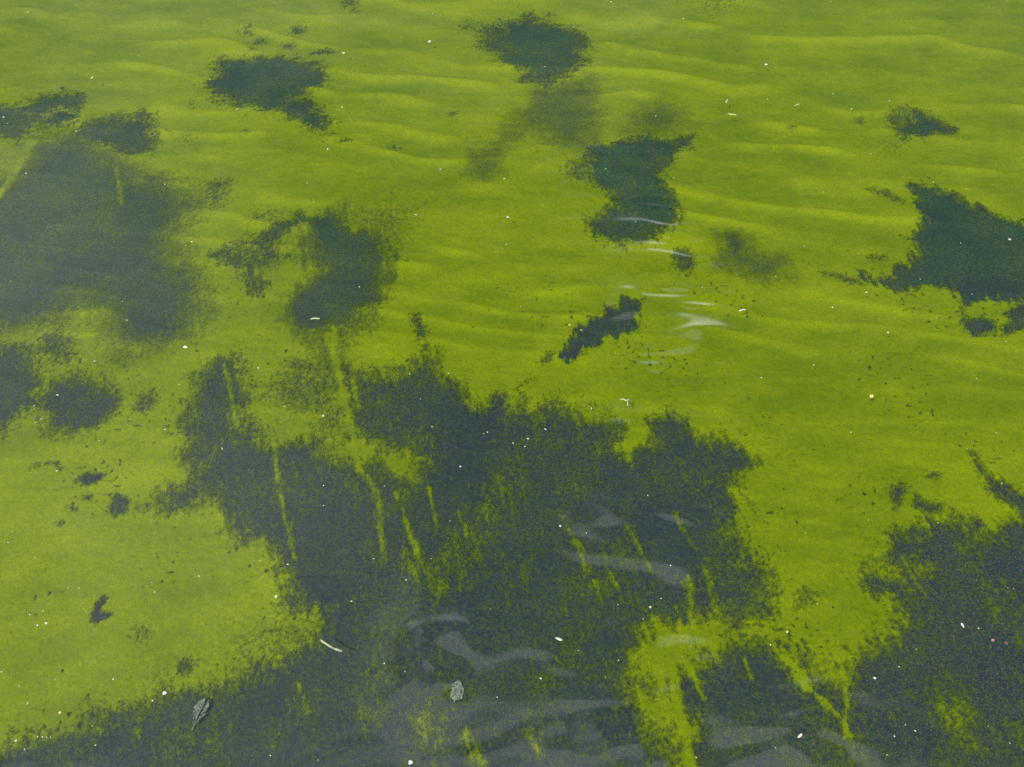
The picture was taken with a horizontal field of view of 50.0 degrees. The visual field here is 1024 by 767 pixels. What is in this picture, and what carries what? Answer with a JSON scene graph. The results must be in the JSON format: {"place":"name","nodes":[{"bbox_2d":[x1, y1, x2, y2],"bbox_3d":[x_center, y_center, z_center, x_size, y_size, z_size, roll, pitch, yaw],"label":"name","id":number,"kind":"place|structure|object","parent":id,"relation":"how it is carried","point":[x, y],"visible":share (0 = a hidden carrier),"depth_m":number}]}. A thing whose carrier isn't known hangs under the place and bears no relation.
{"place":"outdoors","nodes":[
{"label":"outdoors","id":0,"kind":"place"},
{"bbox_2d":[11,19,997,721],"bbox_3d":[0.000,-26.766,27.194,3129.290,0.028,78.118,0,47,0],"label":"lake bed","id":1,"kind":"object","parent":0,"point":[465,371],"visible":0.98,"depth_m":2.08},
{"bbox_2d":[0,87,88,142],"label":"dark patch","id":2,"kind":"object","parent":1,"relation":"on","point":[12,127],"visible":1,"depth_m":2.89},
{"bbox_2d":[30,461,62,469],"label":"dark patch","id":3,"kind":"object","parent":1,"relation":"on","point":[57,462],"visible":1,"depth_m":2.09},
{"bbox_2d":[37,332,81,370],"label":"dark patch","id":4,"kind":"object","parent":1,"relation":"on","point":[54,346],"visible":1,"depth_m":2.31},
{"bbox_2d":[0,340,157,438],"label":"dark patch","id":5,"kind":"object","parent":1,"relation":"on","point":[84,404],"visible":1,"depth_m":2.21},
{"bbox_2d":[75,470,105,485],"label":"dark patch","id":6,"kind":"object","parent":1,"relation":"on","point":[88,479],"visible":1,"depth_m":2.07},
{"bbox_2d":[90,595,112,622],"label":"dark patch","id":7,"kind":"object","parent":1,"relation":"on","point":[97,616],"visible":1,"depth_m":1.87},
{"bbox_2d":[73,108,159,154],"bbox_3d":[-1.003,-0.658,2.846,0.269,0.012,0.256,0,47,0],"label":"dark patch","id":8,"kind":"object","parent":1,"relation":"on","point":[132,134],"visible":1,"depth_m":2.83},
{"bbox_2d":[106,493,130,516],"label":"dark patch","id":9,"kind":"object","parent":1,"relation":"on","point":[120,501],"visible":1,"depth_m":2.03},
{"bbox_2d":[0,134,237,366],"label":"dark patch","id":10,"kind":"object","parent":1,"relation":"on","point":[71,225],"visible":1,"depth_m":2.53},
{"bbox_2d":[177,657,192,675],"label":"dark patch","id":11,"kind":"object","parent":1,"relation":"on","point":[187,665],"visible":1,"depth_m":1.80},
{"bbox_2d":[206,178,230,205],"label":"dark patch","id":12,"kind":"object","parent":1,"relation":"on","point":[216,186],"visible":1,"depth_m":2.68},
{"bbox_2d":[207,209,307,297],"bbox_3d":[-0.596,-0.299,2.514,0.225,0.010,0.351,0,47,0],"label":"dark patch","id":13,"kind":"object","parent":1,"relation":"on","point":[276,231],"visible":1,"depth_m":2.51},
{"bbox_2d":[203,54,341,135],"bbox_3d":[-0.628,-0.808,2.988,0.564,0.014,0.351,24,51,21],"label":"dark patch","id":14,"kind":"object","parent":1,"relation":"on","point":[266,83],"visible":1,"depth_m":3.00},
{"bbox_2d":[292,26,305,34],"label":"dark patch","id":15,"kind":"object","parent":1,"relation":"on","point":[296,30],"visible":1,"depth_m":3.19},
{"bbox_2d":[311,48,333,54],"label":"dark patch","id":16,"kind":"object","parent":1,"relation":"on","point":[324,51],"visible":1,"depth_m":3.11},
{"bbox_2d":[285,204,399,381],"bbox_3d":[-0.374,-0.237,2.456,0.322,0.011,0.628,6,47,5],"label":"dark patch","id":17,"kind":"object","parent":1,"relation":"on","point":[352,261],"visible":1,"depth_m":2.46},
{"bbox_2d":[0,341,782,766],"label":"dark patch","id":18,"kind":"object","parent":1,"relation":"on","point":[494,627],"visible":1,"depth_m":1.91},
{"bbox_2d":[191,698,208,730],"bbox_3d":[-0.496,0.524,1.738,0.024,0.009,0.054,13,48,11],"label":"leaf","id":19,"kind":"object","parent":18,"relation":"on","point":[198,707],"visible":1,"depth_m":1.74},
{"bbox_2d":[450,680,463,701],"bbox_3d":[-0.088,0.495,1.768,0.022,0.005,0.039,4,47,4],"label":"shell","id":20,"kind":"object","parent":18,"relation":"on","point":[456,692],"visible":1,"depth_m":1.77},
{"bbox_2d":[412,313,425,336],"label":"dark patch","id":21,"kind":"object","parent":1,"relation":"on","point":[419,326],"visible":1,"depth_m":2.35},
{"bbox_2d":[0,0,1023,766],"bbox_3d":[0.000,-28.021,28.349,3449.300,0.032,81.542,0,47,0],"label":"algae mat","id":22,"kind":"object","parent":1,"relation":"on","point":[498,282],"visible":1,"depth_m":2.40},
{"bbox_2d":[463,12,591,88],"bbox_3d":[0.058,-0.975,3.141,0.360,0.013,0.450,-26,52,-22],"label":"dark patch","id":23,"kind":"object","parent":1,"relation":"on","point":[537,47],"visible":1,"depth_m":3.13},
{"bbox_2d":[473,86,602,167],"bbox_3d":[0.083,-0.661,2.850,0.353,0.014,0.677,22,51,19],"label":"dark patch","id":24,"kind":"object","parent":1,"relation":"on","point":[565,114],"visible":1,"depth_m":2.90},
{"bbox_2d":[541,351,552,362],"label":"dark patch","id":25,"kind":"object","parent":1,"relation":"on","point":[546,358],"visible":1,"depth_m":2.29},
{"bbox_2d":[559,295,645,363],"bbox_3d":[0.195,-0.117,2.344,0.285,0.009,0.127,-32,55,-26],"label":"dark patch","id":26,"kind":"object","parent":1,"relation":"on","point":[614,323],"visible":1,"depth_m":2.35},
{"bbox_2d":[566,134,692,249],"bbox_3d":[0.297,-0.462,2.665,0.393,0.013,0.521,0,47,0],"label":"dark patch","id":27,"kind":"object","parent":1,"relation":"on","point":[631,177],"visible":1,"depth_m":2.69},
{"bbox_2d":[627,110,675,138],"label":"dark patch","id":28,"kind":"object","parent":1,"relation":"on","point":[654,119],"visible":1,"depth_m":2.88},
{"bbox_2d":[670,248,695,276],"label":"dark patch","id":29,"kind":"object","parent":1,"relation":"on","point":[681,258],"visible":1,"depth_m":2.50},
{"bbox_2d":[721,233,780,277],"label":"dark patch","id":30,"kind":"object","parent":1,"relation":"on","point":[735,245],"visible":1,"depth_m":2.50},
{"bbox_2d":[824,272,862,283],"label":"dark patch","id":31,"kind":"object","parent":1,"relation":"on","point":[846,279],"visible":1,"depth_m":2.45},
{"bbox_2d":[667,507,1023,766],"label":"dark patch","id":32,"kind":"object","parent":1,"relation":"on","point":[983,665],"visible":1,"depth_m":1.78},
{"bbox_2d":[890,472,941,516],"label":"dark patch","id":33,"kind":"object","parent":1,"relation":"on","point":[898,491],"visible":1,"depth_m":2.03},
{"bbox_2d":[885,107,959,140],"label":"dark patch","id":34,"kind":"object","parent":1,"relation":"on","point":[926,125],"visible":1,"depth_m":2.86},
{"bbox_2d":[857,182,1023,307],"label":"dark patch","id":35,"kind":"object","parent":1,"relation":"on","point":[969,253],"visible":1,"depth_m":2.51},
{"bbox_2d":[957,307,996,336],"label":"dark patch","id":36,"kind":"object","parent":1,"relation":"on","point":[979,326],"visible":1,"depth_m":2.35},
{"bbox_2d":[970,452,1023,515],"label":"dark patch","id":37,"kind":"object","parent":1,"relation":"on","point":[1012,498],"visible":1,"depth_m":2.05},
{"bbox_2d":[997,303,1023,336],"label":"dark patch","id":38,"kind":"object","parent":1,"relation":"on","point":[1017,314],"visible":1,"depth_m":2.36},
{"bbox_3d":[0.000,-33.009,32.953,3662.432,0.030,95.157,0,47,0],"label":"water","id":39,"kind":"structure","parent":0,"visible":0},
{"bbox_2d":[320,639,341,651],"bbox_3d":[-0.295,0.427,1.787,0.044,0.006,0.006,22,51,19],"label":"twig","id":40,"kind":"object","parent":39,"relation":"on","point":[328,645],"visible":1,"depth_m":1.78}
]}

